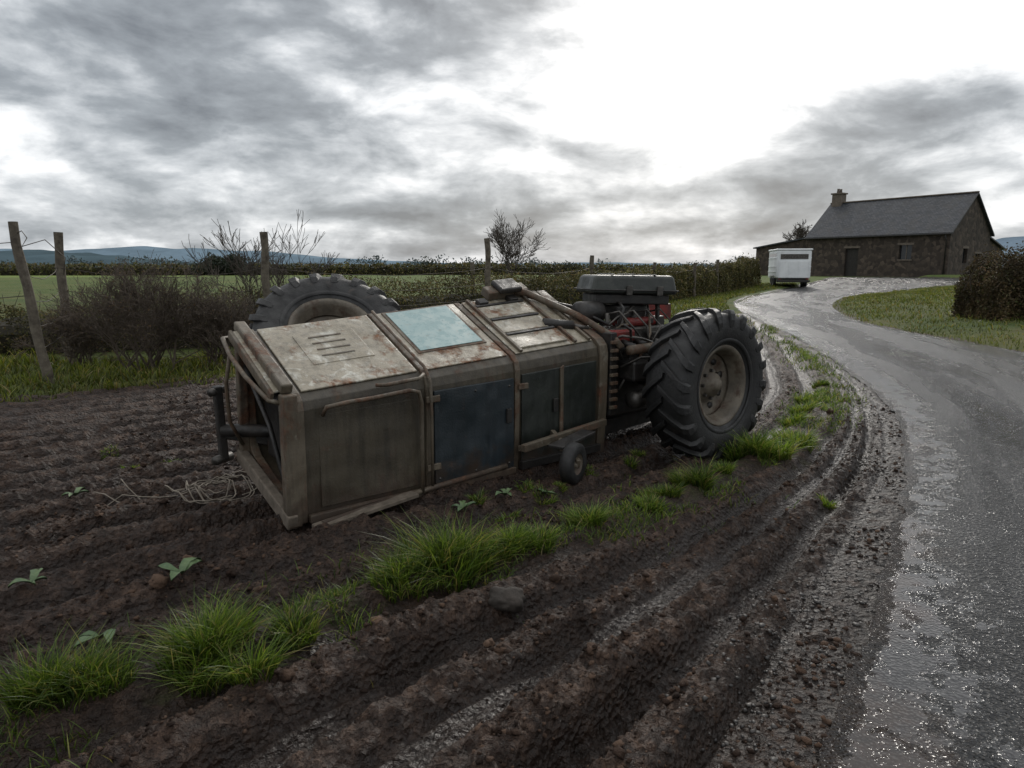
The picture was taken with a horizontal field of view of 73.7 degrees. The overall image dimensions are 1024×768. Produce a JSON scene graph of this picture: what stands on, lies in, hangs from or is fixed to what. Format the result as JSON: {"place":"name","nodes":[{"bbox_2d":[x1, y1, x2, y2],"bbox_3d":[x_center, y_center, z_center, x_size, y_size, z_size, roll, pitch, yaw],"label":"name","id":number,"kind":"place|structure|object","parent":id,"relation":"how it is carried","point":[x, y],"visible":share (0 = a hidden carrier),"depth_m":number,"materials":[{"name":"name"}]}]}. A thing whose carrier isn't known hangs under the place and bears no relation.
{"place":"outdoors","nodes":[
{"label":"outdoors","id":0,"kind":"place"},
{"bbox_2d":[0,250,286,267],"bbox_3d":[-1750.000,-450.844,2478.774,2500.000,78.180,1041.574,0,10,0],"label":"hills","id":1,"kind":"structure","parent":0,"point":[38,256],"depth_m":2341.03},
{"bbox_2d":[224,356,244,444],"bbox_3d":[-2.022,0.127,4.933,0.086,0.711,0.254,-2,10,-11],"label":"hoop drop","id":2,"kind":"object","parent":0,"point":[228,408],"visible":0.89,"depth_m":4.89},
{"bbox_2d":[292,328,374,364],"bbox_3d":[-1.321,-0.285,5.054,0.480,0.209,0.370,-8,12,-39],"label":"vent panel","id":3,"kind":"object","parent":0,"point":[359,346],"visible":1,"depth_m":5.04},
{"bbox_2d":[0,246,713,267],"bbox_3d":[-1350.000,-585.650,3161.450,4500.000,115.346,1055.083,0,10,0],"label":"hills","id":4,"kind":"structure","parent":0,"point":[178,254],"depth_m":3050.14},
{"bbox_2d":[375,373,424,386],"bbox_3d":[-0.781,-0.028,4.838,0.389,0.071,0.093,-8,12,-39],"label":"grab rail top","id":5,"kind":"object","parent":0,"point":[421,376],"visible":1,"depth_m":4.79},
{"bbox_2d":[0,275,1023,767],"bbox_3d":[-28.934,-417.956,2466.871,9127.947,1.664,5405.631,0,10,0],"label":"ground","id":6,"kind":"structure","parent":0,"point":[400,725],"depth_m":3.65,"materials":[{"name":"soil"}]},
{"bbox_2d":[8,568,46,587],"bbox_3d":[-2.550,1.036,3.635,0.113,0.051,0.204,1,10,7],"label":"dock plant","id":7,"kind":"object","parent":6,"relation":"on","point":[34,573],"visible":1,"depth_m":3.64,"materials":[{"name":"green plant"}]},
{"bbox_2d":[11,290,130,366],"bbox_3d":[-7.370,-0.832,11.451,1.718,1.486,1.667,0,10,0],"label":"hawthorn bush","id":8,"kind":"object","parent":6,"relation":"on","point":[66,329],"visible":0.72,"depth_m":11.39,"materials":[{"name":"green plant"}]},
{"bbox_2d":[73,629,115,648],"bbox_3d":[-1.837,1.123,3.012,0.162,0.052,0.129,-2,10,-12],"label":"dock plant","id":9,"kind":"object","parent":6,"relation":"on","point":[83,636],"visible":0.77,"depth_m":3.02,"materials":[{"name":"green plant"}]},
{"bbox_2d":[40,250,233,371],"bbox_3d":[-5.860,-1.137,11.105,2.877,2.077,2.849,0,10,0],"label":"hawthorn bush","id":10,"kind":"object","parent":6,"relation":"on","point":[134,299],"visible":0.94,"depth_m":10.79,"materials":[{"name":"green plant"}]},
{"bbox_2d":[93,471,256,504],"bbox_3d":[-2.537,0.809,5.104,1.173,0.184,0.660,0,10,0],"label":"rope tangle","id":11,"kind":"object","parent":6,"relation":"on","point":[193,485],"visible":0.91,"depth_m":5.10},
{"bbox_2d":[158,557,202,581],"bbox_3d":[-1.791,1.012,3.703,0.222,0.059,0.232,-5,11,-29],"label":"dock plant","id":12,"kind":"object","parent":6,"relation":"on","point":[185,564],"visible":1,"depth_m":3.74,"materials":[{"name":"green plant"}]},
{"bbox_2d":[151,285,260,368],"bbox_3d":[-5.097,-0.939,11.541,2.130,1.514,1.895,5,11,26],"label":"hawthorn bush","id":13,"kind":"object","parent":6,"relation":"on","point":[227,323],"visible":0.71,"depth_m":11.30,"materials":[{"name":"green plant"}]},
{"bbox_2d":[180,210,339,313],"bbox_3d":[-5.652,-2.320,15.050,2.190,3.065,3.393,5,11,27],"label":"bare tree","id":14,"kind":"object","parent":6,"relation":"on","point":[275,267],"visible":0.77,"depth_m":14.71,"materials":[{"name":"brown plant"}]},
{"bbox_2d":[237,448,297,529],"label":"sill","id":15,"kind":"structure","parent":6,"relation":"on","point":[263,483],"depth_m":4.79,"materials":[{"name":"beige metal"}]},
{"bbox_2d":[234,348,250,453],"bbox_3d":[-2.010,0.099,5.091,0.070,0.983,0.128,-8,12,-39],"label":"post","id":16,"kind":"object","parent":15,"relation":"on","point":[242,400],"visible":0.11,"depth_m":5.07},
{"bbox_2d":[243,364,281,479],"bbox_3d":[-1.714,0.339,4.814,0.074,0.904,0.827,-8,12,-39],"label":"diagonal brace","id":17,"kind":"object","parent":15,"relation":"on","point":[268,424],"visible":0.58,"depth_m":4.84,"materials":[{"name":"black metal"}]},
{"bbox_2d":[265,393,280,456],"bbox_3d":[-1.489,0.308,5.115,0.550,0.480,0.500,-8,12,-39],"label":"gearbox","id":18,"kind":"object","parent":6,"relation":"on","point":[272,410],"visible":0.11,"depth_m":4.97,"materials":[{"name":"black metal"}]},
{"bbox_2d":[248,329,307,523],"bbox_3d":[-1.692,0.275,4.825,0.060,1.273,1.003,-8,12,-39],"label":"frame","id":19,"kind":"object","parent":6,"relation":"on","point":[255,452],"visible":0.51,"depth_m":4.56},
{"bbox_2d":[220,424,268,436],"bbox_3d":[-1.838,0.349,5.112,0.660,0.100,0.099,0,10,1],"label":"drive shaft","id":20,"kind":"object","parent":19,"relation":"attached to","point":[251,430],"visible":0.53,"depth_m":5.07,"materials":[{"name":"black metal"}]},
{"bbox_2d":[212,385,228,459],"bbox_3d":[-2.182,0.293,5.112,0.079,0.573,0.089,-8,12,-39],"label":"hitch arm","id":21,"kind":"object","parent":20,"relation":"attached to","point":[219,412],"visible":0.88,"depth_m":5.08},
{"bbox_2d":[211,451,233,465],"bbox_3d":[-2.188,0.563,5.165,0.161,0.069,0.069,-24,26,-67],"label":"hitch pin","id":22,"kind":"object","parent":21,"relation":"attached to","point":[217,460],"visible":0.9,"depth_m":5.11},
{"bbox_2d":[278,393,302,528],"bbox_3d":[-1.450,0.508,4.471,0.100,0.901,0.110,-8,12,-39],"label":"post","id":23,"kind":"object","parent":6,"relation":"on","point":[289,448],"visible":0.89,"depth_m":4.43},
{"bbox_2d":[234,321,292,393],"bbox_3d":[-1.718,-0.197,4.681,0.080,0.415,0.878,-8,12,-39],"label":"header","id":24,"kind":"object","parent":23,"relation":"on","point":[279,379],"visible":1,"depth_m":4.59},
{"bbox_2d":[228,330,273,398],"bbox_3d":[-1.783,-0.135,4.640,0.025,0.410,0.794,-8,12,-39],"label":"flap lip","id":25,"kind":"object","parent":24,"relation":"attached to","point":[252,367],"visible":1,"depth_m":4.60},
{"bbox_2d":[220,336,278,404],"bbox_3d":[-1.809,-0.102,4.660,0.144,0.391,0.908,-8,12,-39],"label":"hoop","id":26,"kind":"object","parent":25,"relation":"attached to","point":[257,389],"visible":0.8,"depth_m":4.56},
{"bbox_2d":[233,331,279,392],"bbox_3d":[-1.725,-0.167,4.671,0.110,0.355,0.741,-8,12,-39],"label":"flap","id":27,"kind":"object","parent":24,"relation":"attached to","point":[258,365],"visible":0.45,"depth_m":4.61,"materials":[{"name":"beige paint"}]},
{"bbox_2d":[252,277,397,330],"bbox_3d":[-1.569,-0.366,5.920,1.300,1.104,1.194,-8,12,-39],"label":"wheel tyre","id":28,"kind":"object","parent":6,"relation":"on","point":[281,303],"visible":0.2,"depth_m":5.98,"materials":[{"name":"rubber"}]},
{"bbox_2d":[248,273,400,328],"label":"wheel lugs","id":29,"kind":"object","parent":28,"relation":"on","point":[314,278],"visible":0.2,"depth_m":6.04,"materials":[{"name":"rubber"}]},
{"bbox_2d":[287,298,366,324],"bbox_3d":[-1.568,-0.375,5.905,0.764,0.716,0.756,-8,12,-39],"label":"wheel rim","id":30,"kind":"object","parent":28,"relation":"on","point":[306,311],"visible":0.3,"depth_m":6.00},
{"bbox_2d":[305,316,339,322],"bbox_3d":[-1.565,-0.376,5.909,0.588,0.400,0.462,-8,12,-39],"label":"wheel disc","id":31,"kind":"object","parent":30,"relation":"on","point":[321,318],"visible":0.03,"depth_m":6.04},
{"bbox_2d":[280,290,377,325],"bbox_3d":[-1.516,-0.495,5.771,0.834,0.567,0.654,-8,12,-39],"label":"wheel bead","id":32,"kind":"object","parent":28,"relation":"on","point":[296,300],"visible":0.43,"depth_m":5.96,"materials":[{"name":"rubber"}]},
{"bbox_2d":[0,320,667,402],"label":"verge grass","id":33,"kind":"structure","parent":6,"relation":"on","point":[85,369],"depth_m":10.50,"materials":[{"name":"plant"}]},
{"bbox_2d":[253,316,425,519],"bbox_3d":[-1.310,0.188,5.133,0.935,1.309,0.970,-8,12,-39],"label":"cab shell rear","id":34,"kind":"object","parent":6,"relation":"on","point":[315,402],"visible":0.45,"depth_m":4.70,"materials":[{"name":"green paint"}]},
{"bbox_2d":[257,315,416,391],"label":"roof panel","id":35,"kind":"structure","parent":34,"relation":"on","point":[387,359],"depth_m":4.94,"materials":[{"name":"metal"}]},
{"bbox_2d":[318,399,417,506],"bbox_3d":[-0.994,0.471,4.812,0.760,0.660,0.008,-8,12,-39],"label":"side panel rear","id":36,"kind":"object","parent":34,"relation":"attached to","point":[368,451],"visible":1,"depth_m":4.79,"materials":[{"name":"green paint"}]},
{"bbox_2d":[321,388,424,493],"bbox_3d":[-0.948,0.455,4.773,0.774,0.805,0.072,-8,12,-39],"label":"grab rail","id":37,"kind":"object","parent":34,"relation":"attached to","point":[363,399],"visible":1,"depth_m":4.87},
{"bbox_2d":[0,261,691,275],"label":"distant hedgerow","id":38,"kind":"object","parent":6,"relation":"on","point":[49,269],"visible":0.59,"depth_m":92.46,"materials":[{"name":"green plant"}]},
{"bbox_2d":[0,221,718,383],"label":"wire fence","id":39,"kind":"object","parent":6,"relation":"on","point":[35,325],"visible":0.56,"depth_m":12.10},
{"bbox_2d":[312,491,418,527],"bbox_3d":[-0.996,0.871,4.723,0.804,0.069,0.100,-9,13,-44],"label":"skid plank","id":40,"kind":"object","parent":6,"relation":"on","point":[395,500],"visible":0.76,"depth_m":4.75,"materials":[{"name":"brown wood"}]},
{"bbox_2d":[0,253,761,355],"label":"field hedge","id":41,"kind":"object","parent":6,"relation":"on","point":[741,272],"visible":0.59,"depth_m":19.42,"materials":[{"name":"green plant"}]},
{"bbox_2d":[183,252,579,275],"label":"distant bushes","id":42,"kind":"object","parent":6,"relation":"on","point":[220,262],"visible":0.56,"depth_m":88.29,"materials":[{"name":"green plant"}]},
{"bbox_2d":[309,467,515,522],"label":"sill","id":43,"kind":"structure","parent":6,"relation":"on","point":[319,516],"depth_m":4.81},
{"bbox_2d":[322,464,507,522],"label":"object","id":44,"kind":"object","parent":43,"relation":"on","point":[464,478],"visible":0.62,"depth_m":5.21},
{"bbox_2d":[0,323,875,767],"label":"grass strip","id":45,"kind":"object","parent":6,"relation":"on","point":[198,645],"depth_m":3.51,"materials":[{"name":"plant"}]},
{"bbox_2d":[0,379,903,767],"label":"soil clods","id":46,"kind":"object","parent":6,"relation":"on","point":[498,649],"visible":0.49,"depth_m":3.14,"materials":[{"name":"soil"}]},
{"bbox_2d":[428,315,513,483],"bbox_3d":[-0.602,0.058,5.703,0.810,1.373,0.970,-8,12,-39],"label":"cab shell","id":47,"kind":"object","parent":6,"relation":"on","point":[481,371],"visible":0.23,"depth_m":5.31,"materials":[{"name":"beige paint"}]},
{"bbox_2d":[366,313,430,486],"bbox_3d":[-0.930,0.134,5.438,0.045,1.350,1.006,-8,12,-39],"label":"seam frame","id":48,"kind":"object","parent":47,"relation":"attached to","point":[401,348],"visible":0.34,"depth_m":5.12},
{"bbox_2d":[371,310,433,490],"bbox_3d":[-0.865,0.100,5.353,0.025,1.311,0.887,-8,12,-39],"label":"seam rail","id":49,"kind":"object","parent":48,"relation":"attached to","point":[400,341],"visible":1,"depth_m":5.08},
{"bbox_2d":[377,304,506,369],"bbox_3d":[-0.580,-0.409,5.597,0.770,0.435,0.770,-8,12,-39],"label":"panel","id":50,"kind":"object","parent":47,"relation":"on","point":[490,349],"visible":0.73,"depth_m":5.42,"materials":[{"name":"beige paint"}]},
{"bbox_2d":[381,304,486,353],"bbox_3d":[-0.646,-0.469,5.644,0.660,0.333,0.578,-8,12,-39],"label":"window surround","id":51,"kind":"object","parent":50,"relation":"attached to","point":[403,335],"visible":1,"depth_m":5.53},
{"bbox_2d":[386,306,481,350],"bbox_3d":[-0.644,-0.474,5.641,0.600,0.305,0.532,-8,12,-39],"label":"window pane","id":52,"kind":"object","parent":51,"relation":"in","point":[432,328],"visible":1,"depth_m":5.62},
{"bbox_2d":[433,378,513,483],"bbox_3d":[-0.286,0.362,5.366,0.770,0.750,0.022,-8,12,-39],"label":"side panel","id":53,"kind":"object","parent":47,"relation":"attached to","point":[473,430],"visible":0.94,"depth_m":5.33,"materials":[{"name":"metal"}]},
{"bbox_2d":[453,303,519,468],"bbox_3d":[-0.269,0.011,5.971,0.050,1.405,0.996,-8,12,-39],"label":"seam frame","id":54,"kind":"object","parent":47,"relation":"attached to","point":[495,340],"visible":0.4,"depth_m":5.65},
{"bbox_2d":[1,253,1003,267],"bbox_3d":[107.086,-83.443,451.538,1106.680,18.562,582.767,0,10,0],"label":"distant trees","id":55,"kind":"object","parent":6,"relation":"on","point":[531,261],"visible":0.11,"depth_m":425.85,"materials":[{"name":"green plant"}]},
{"bbox_2d":[488,586,525,612],"bbox_3d":[-0.026,1.107,3.514,0.200,0.142,0.147,0,10,0],"label":"stone","id":56,"kind":"object","parent":6,"relation":"on","point":[510,599],"visible":0.96,"depth_m":3.47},
{"bbox_2d":[485,209,548,276],"bbox_3d":[0.195,-4.644,26.181,2.548,3.910,2.852,0,10,0],"label":"bare tree","id":57,"kind":"object","parent":6,"relation":"on","point":[500,239],"visible":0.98,"depth_m":25.70,"materials":[{"name":"brown plant"}]},
{"bbox_2d":[460,304,597,468],"bbox_3d":[0.112,-0.077,6.277,0.940,1.447,0.970,-8,12,-39],"label":"metal frame","id":58,"kind":"object","parent":6,"relation":"on","point":[555,357],"visible":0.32,"depth_m":5.87,"materials":[{"name":"paint"}]},
{"bbox_2d":[461,297,591,353],"bbox_3d":[0.133,-0.569,6.167,0.900,0.460,0.770,-8,12,-39],"label":"front panel","id":59,"kind":"object","parent":58,"relation":"on","point":[574,333],"visible":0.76,"depth_m":6.08,"materials":[{"name":"beige paint"}]},
{"bbox_2d":[465,299,522,351],"bbox_3d":[-0.166,-0.513,5.915,0.031,0.411,0.779,-8,12,-39],"label":"strap","id":60,"kind":"object","parent":59,"relation":"attached to","point":[494,326],"visible":1,"depth_m":5.89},
{"bbox_2d":[481,283,527,300],"bbox_3d":[-0.068,-0.876,6.450,0.470,0.158,0.142,-8,12,-39],"label":"top bracket","id":61,"kind":"object","parent":59,"relation":"on","point":[488,293],"visible":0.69,"depth_m":6.32,"materials":[{"name":"black metal"}]},
{"bbox_2d":[491,278,521,293],"bbox_3d":[-0.051,-0.921,6.405,0.250,0.137,0.179,-8,12,-39],"label":"top bracket cap","id":62,"kind":"object","parent":61,"relation":"on","point":[509,285],"visible":1,"depth_m":6.36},
{"bbox_2d":[478,302,534,318],"bbox_3d":[-0.051,-0.668,6.210,0.550,0.138,0.173,-8,12,-39],"label":"louvre","id":63,"kind":"object","parent":59,"relation":"on","point":[503,310],"visible":0.94,"depth_m":6.20,"materials":[{"name":"beige paint"}]},
{"bbox_2d":[476,299,523,307],"bbox_3d":[-0.111,-0.733,6.272,0.550,0.077,0.034,-8,12,-39],"label":"louvre lip","id":64,"kind":"object","parent":63,"relation":"attached to","point":[499,303],"visible":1,"depth_m":6.26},
{"bbox_2d":[490,312,538,320],"bbox_3d":[0.026,-0.597,6.127,0.550,0.074,0.034,-8,12,-39],"label":"louvre lip","id":65,"kind":"object","parent":59,"relation":"attached to","point":[515,316],"visible":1,"depth_m":6.11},
{"bbox_2d":[492,315,547,332],"bbox_3d":[0.086,-0.532,6.064,0.550,0.135,0.173,-8,12,-39],"label":"louvre","id":66,"kind":"object","parent":59,"relation":"on","point":[520,324],"visible":0.91,"depth_m":6.04,"materials":[{"name":"beige paint"}]},
{"bbox_2d":[506,326,554,335],"bbox_3d":[0.163,-0.461,5.981,0.550,0.072,0.034,-8,12,-39],"label":"louvre lip","id":67,"kind":"object","parent":59,"relation":"attached to","point":[530,330],"visible":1,"depth_m":5.96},
{"bbox_2d":[509,328,566,348],"bbox_3d":[0.223,-0.396,5.918,0.550,0.132,0.173,-8,12,-39],"label":"louvre","id":68,"kind":"object","parent":59,"relation":"on","point":[536,338],"visible":1,"depth_m":5.90,"materials":[{"name":"beige paint"}]},
{"bbox_2d":[521,296,576,342],"bbox_3d":[0.320,-0.622,6.303,0.031,0.421,0.779,-8,12,-39],"label":"strap","id":69,"kind":"object","parent":59,"relation":"attached to","point":[545,315],"visible":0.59,"depth_m":6.30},
{"bbox_2d":[542,318,574,328],"bbox_3d":[0.420,-0.545,6.225,0.297,0.119,0.089,-3,10,-19],"label":"silencer","id":70,"kind":"object","parent":59,"relation":"on","point":[565,324],"visible":0.89,"depth_m":6.19,"materials":[{"name":"black metal"}]},
{"bbox_2d":[532,291,589,339],"bbox_3d":[0.451,-0.651,6.408,0.031,0.424,0.779,-8,12,-39],"label":"strap","id":71,"kind":"object","parent":59,"relation":"attached to","point":[576,328],"visible":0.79,"depth_m":6.34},
{"bbox_2d":[514,289,623,349],"bbox_3d":[0.459,-0.624,6.388,0.153,0.573,1.204,-31,32,-72],"label":"lift pipe","id":72,"kind":"object","parent":59,"relation":"on","point":[597,327],"visible":0.74,"depth_m":6.38,"materials":[{"name":"black metal"}]},
{"bbox_2d":[571,301,605,322],"bbox_3d":[0.728,-0.682,6.524,0.310,0.220,0.220,-8,12,-39],"label":"air filter","id":73,"kind":"object","parent":72,"relation":"attached to","point":[591,309],"visible":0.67,"depth_m":6.43,"materials":[{"name":"black metal"}]},
{"bbox_2d":[625,342,652,354],"bbox_3d":[1.393,-0.360,6.478,0.852,0.107,0.087,-8,12,-39],"label":"exhaust manifold","id":74,"kind":"object","parent":72,"relation":"attached to","point":[637,349],"visible":0.34,"depth_m":6.24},
{"bbox_2d":[519,443,600,469],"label":"sill front","id":75,"kind":"structure","parent":6,"relation":"on","point":[544,459],"depth_m":5.86,"materials":[{"name":"black metal"}]},
{"bbox_2d":[521,361,595,460],"bbox_3d":[0.418,0.220,5.935,0.880,0.780,0.016,-8,12,-39],"label":"side panel front","id":76,"kind":"object","parent":75,"relation":"on","point":[539,418],"visible":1,"depth_m":5.87,"materials":[{"name":"metal"}]},
{"bbox_2d":[559,365,563,450],"bbox_3d":[0.428,0.213,5.917,0.035,0.759,0.019,-8,12,-39],"label":"upright","id":77,"kind":"object","parent":75,"relation":"on","point":[561,402],"visible":0.79,"depth_m":5.90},
{"bbox_2d":[521,418,606,451],"bbox_3d":[0.461,0.429,5.806,1.004,0.129,0.050,-9,13,-41],"label":"castor crossbar","id":78,"kind":"object","parent":6,"relation":"on","point":[547,440],"visible":0.96,"depth_m":5.72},
{"bbox_2d":[548,429,595,449],"bbox_3d":[0.498,0.453,5.605,0.515,0.054,0.140,-13,16,-52],"label":"castor plate","id":79,"kind":"object","parent":78,"relation":"attached to","point":[578,436],"visible":1,"depth_m":5.58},
{"bbox_2d":[535,290,607,452],"bbox_3d":[0.516,-0.136,6.599,0.100,1.508,1.017,-8,12,-39],"label":"end frame","id":80,"kind":"object","parent":6,"relation":"on","point":[598,340],"visible":0.41,"depth_m":6.24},
{"bbox_2d":[595,331,616,415],"bbox_3d":[0.659,-0.142,6.598,0.080,0.770,0.860,-8,12,-39],"label":"radiator","id":81,"kind":"object","parent":80,"relation":"attached to","point":[607,337],"visible":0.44,"depth_m":6.26,"materials":[{"name":"black metal"}]},
{"bbox_2d":[559,442,586,484],"bbox_3d":[0.487,0.633,5.442,0.340,0.340,0.110,-16,19,-58],"label":"castor tyre","id":82,"kind":"object","parent":6,"relation":"on","point":[571,451],"visible":0.98,"depth_m":5.33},
{"bbox_2d":[605,410,649,433],"bbox_3d":[1.038,0.367,6.679,2.106,0.219,0.120,-8,13,-40],"label":"chassis rail","id":83,"kind":"object","parent":6,"relation":"on","point":[617,423],"visible":0.08,"depth_m":6.65,"materials":[{"name":"black metal"}]},
{"bbox_2d":[606,347,648,417],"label":"engine block","id":84,"kind":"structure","parent":83,"relation":"on","point":[623,408],"depth_m":6.53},
{"bbox_2d":[590,325,662,338],"bbox_3d":[1.094,-0.503,6.782,0.800,0.160,0.440,-8,12,-39],"label":"cylinder head","id":85,"kind":"object","parent":84,"relation":"on","point":[642,331],"visible":0.09,"depth_m":6.63},
{"bbox_2d":[591,328,634,340],"bbox_3d":[0.931,-0.469,6.494,0.320,0.110,0.360,-8,12,-39],"label":"red bonnet","id":86,"kind":"object","parent":85,"relation":"on","point":[622,332],"visible":0.28,"depth_m":6.36,"materials":[{"name":"paint"}]},
{"bbox_2d":[610,316,655,326],"bbox_3d":[1.218,-0.627,6.799,0.460,0.080,0.260,-8,12,-39],"label":"valve cover","id":87,"kind":"object","parent":85,"relation":"on","point":[635,321],"visible":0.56,"depth_m":6.67,"materials":[{"name":"metal"}]},
{"bbox_2d":[604,304,644,319],"bbox_3d":[1.088,-0.724,6.832,0.400,0.140,0.300,-8,12,-39],"label":"battery","id":88,"kind":"object","parent":87,"relation":"on","point":[616,307],"visible":0.48,"depth_m":6.69,"materials":[{"name":"black plastic"}]},
{"bbox_2d":[576,275,675,294],"bbox_3d":[1.139,-0.996,6.839,0.887,0.196,0.506,-2,10,-13],"label":"housing top","id":89,"kind":"object","parent":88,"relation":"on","point":[636,282],"visible":0.91,"depth_m":6.62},
{"bbox_2d":[574,287,678,291],"bbox_3d":[1.137,-0.945,6.847,0.914,0.037,0.537,-2,10,-13],"label":"housing seam","id":90,"kind":"object","parent":89,"relation":"attached to","point":[622,290],"visible":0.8,"depth_m":6.59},
{"bbox_2d":[618,358,647,381],"bbox_3d":[1.136,-0.133,6.394,0.200,0.200,0.220,-8,12,-39],"label":"fuel pump","id":91,"kind":"object","parent":84,"relation":"attached to","point":[632,372],"visible":0.84,"depth_m":6.31,"materials":[{"name":"black metal"}]},
{"bbox_2d":[625,390,645,408],"bbox_3d":[1.175,0.145,6.434,0.170,0.160,0.160,-8,12,-39],"label":"alternator","id":92,"kind":"object","parent":84,"relation":"attached to","point":[634,399],"visible":0.87,"depth_m":6.38,"materials":[{"name":"metal"}]},
{"bbox_2d":[642,308,765,458],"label":"front wheel lugs","id":93,"kind":"object","parent":6,"relation":"on","point":[680,385],"visible":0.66,"depth_m":5.91,"materials":[{"name":"rubber"}]},
{"bbox_2d":[646,312,762,455],"bbox_3d":[1.782,-0.003,6.259,1.312,1.312,0.469,-8,12,-39],"label":"front wheel tyre","id":94,"kind":"object","parent":6,"relation":"on","point":[676,366],"visible":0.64,"depth_m":5.94,"materials":[{"name":"rubber"}]},
{"bbox_2d":[699,345,745,425],"bbox_3d":[1.790,-0.005,6.250,0.738,0.738,0.347,-8,12,-39],"label":"front wheel rim","id":95,"kind":"object","parent":94,"relation":"on","point":[725,412],"visible":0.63,"depth_m":6.32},
{"bbox_2d":[700,353,726,414],"bbox_3d":[1.820,0.004,6.214,0.610,0.610,0.152,-8,12,-39],"label":"front wheel disc","id":96,"kind":"object","parent":95,"relation":"on","point":[714,383],"visible":0.63,"depth_m":6.26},
{"bbox_2d":[697,338,752,433],"bbox_3d":[1.913,0.019,6.102,0.860,0.860,0.029,-8,12,-39],"label":"front wheel bead","id":97,"kind":"object","parent":94,"relation":"attached to","point":[743,348],"visible":1,"depth_m":6.15,"materials":[{"name":"rubber"}]},
{"bbox_2d":[782,219,811,240],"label":"bare tree","id":98,"kind":"object","parent":6,"relation":"on","point":[800,232],"visible":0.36,"depth_m":97.00,"materials":[{"name":"brown plant"}]},
{"bbox_2d":[753,189,1005,276],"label":"stone farmhouse","id":99,"kind":"object","parent":6,"relation":"on","point":[934,234],"visible":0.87,"depth_m":73.78,"materials":[{"name":"grey stone"}]},
{"bbox_2d":[845,248,858,276],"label":"door leaf","id":100,"kind":"structure","parent":99,"relation":"in","point":[852,253],"depth_m":77.24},
{"bbox_2d":[900,245,911,258],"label":"window pane","id":101,"kind":"structure","parent":99,"relation":"in","point":[903,247],"depth_m":72.38,"materials":[{"name":"grey glass"}]},
{"bbox_2d":[832,285,1023,351],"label":"roadside grass","id":102,"kind":"structure","parent":6,"relation":"on","point":[939,291],"depth_m":25.44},
{"bbox_2d":[950,241,1023,320],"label":"roadside hedge","id":103,"kind":"object","parent":6,"relation":"on","point":[999,294],"visible":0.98,"depth_m":19.23,"materials":[{"name":"green plant"}]},
{"bbox_2d":[0,0,1023,264],"label":"sky","id":104,"kind":"structure","parent":0,"point":[627,131],"materials":[{"name":"grey"}]},
{"bbox_2d":[582,292,668,304],"bbox_3d":[1.136,-0.859,6.862,0.762,0.114,0.420,-2,10,-13],"label":"housing tray","id":105,"kind":"object","parent":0,"point":[648,299],"visible":0.77,"depth_m":6.67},
{"bbox_2d":[665,282,796,338],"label":"verge grass","id":106,"kind":"structure","parent":0,"point":[720,297],"depth_m":35.65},
{"bbox_2d":[646,318,907,762],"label":"roadside gravel","id":107,"kind":"structure","parent":0,"point":[751,704],"depth_m":3.20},
{"bbox_2d":[734,277,1023,767],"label":"road","id":108,"kind":"structure","parent":0,"point":[934,674],"depth_m":4.08,"materials":[{"name":"asphalt"}]},
{"bbox_2d":[768,249,812,285],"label":"livestock trailer","id":109,"kind":"object","parent":108,"relation":"on","point":[789,265],"visible":0.97,"depth_m":52.44,"materials":[{"name":"white paint"}]},
{"bbox_2d":[996,236,1023,265],"bbox_3d":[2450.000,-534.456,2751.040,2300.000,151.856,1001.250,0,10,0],"label":"hills","id":110,"kind":"structure","parent":0,"point":[1012,241],"depth_m":2737.14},
{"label":"toolbox base","id":111,"kind":"object","parent":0,"visible":0},
{"bbox_2d":[642,304,670,318],"bbox_3d":[1.638,-0.823,7.741,0.340,0.170,0.020,-2,10,-9],"label":"toolbox side","id":112,"kind":"object","parent":111,"relation":"on","point":[666,309],"visible":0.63,"depth_m":7.74,"materials":[{"name":"red paint"}]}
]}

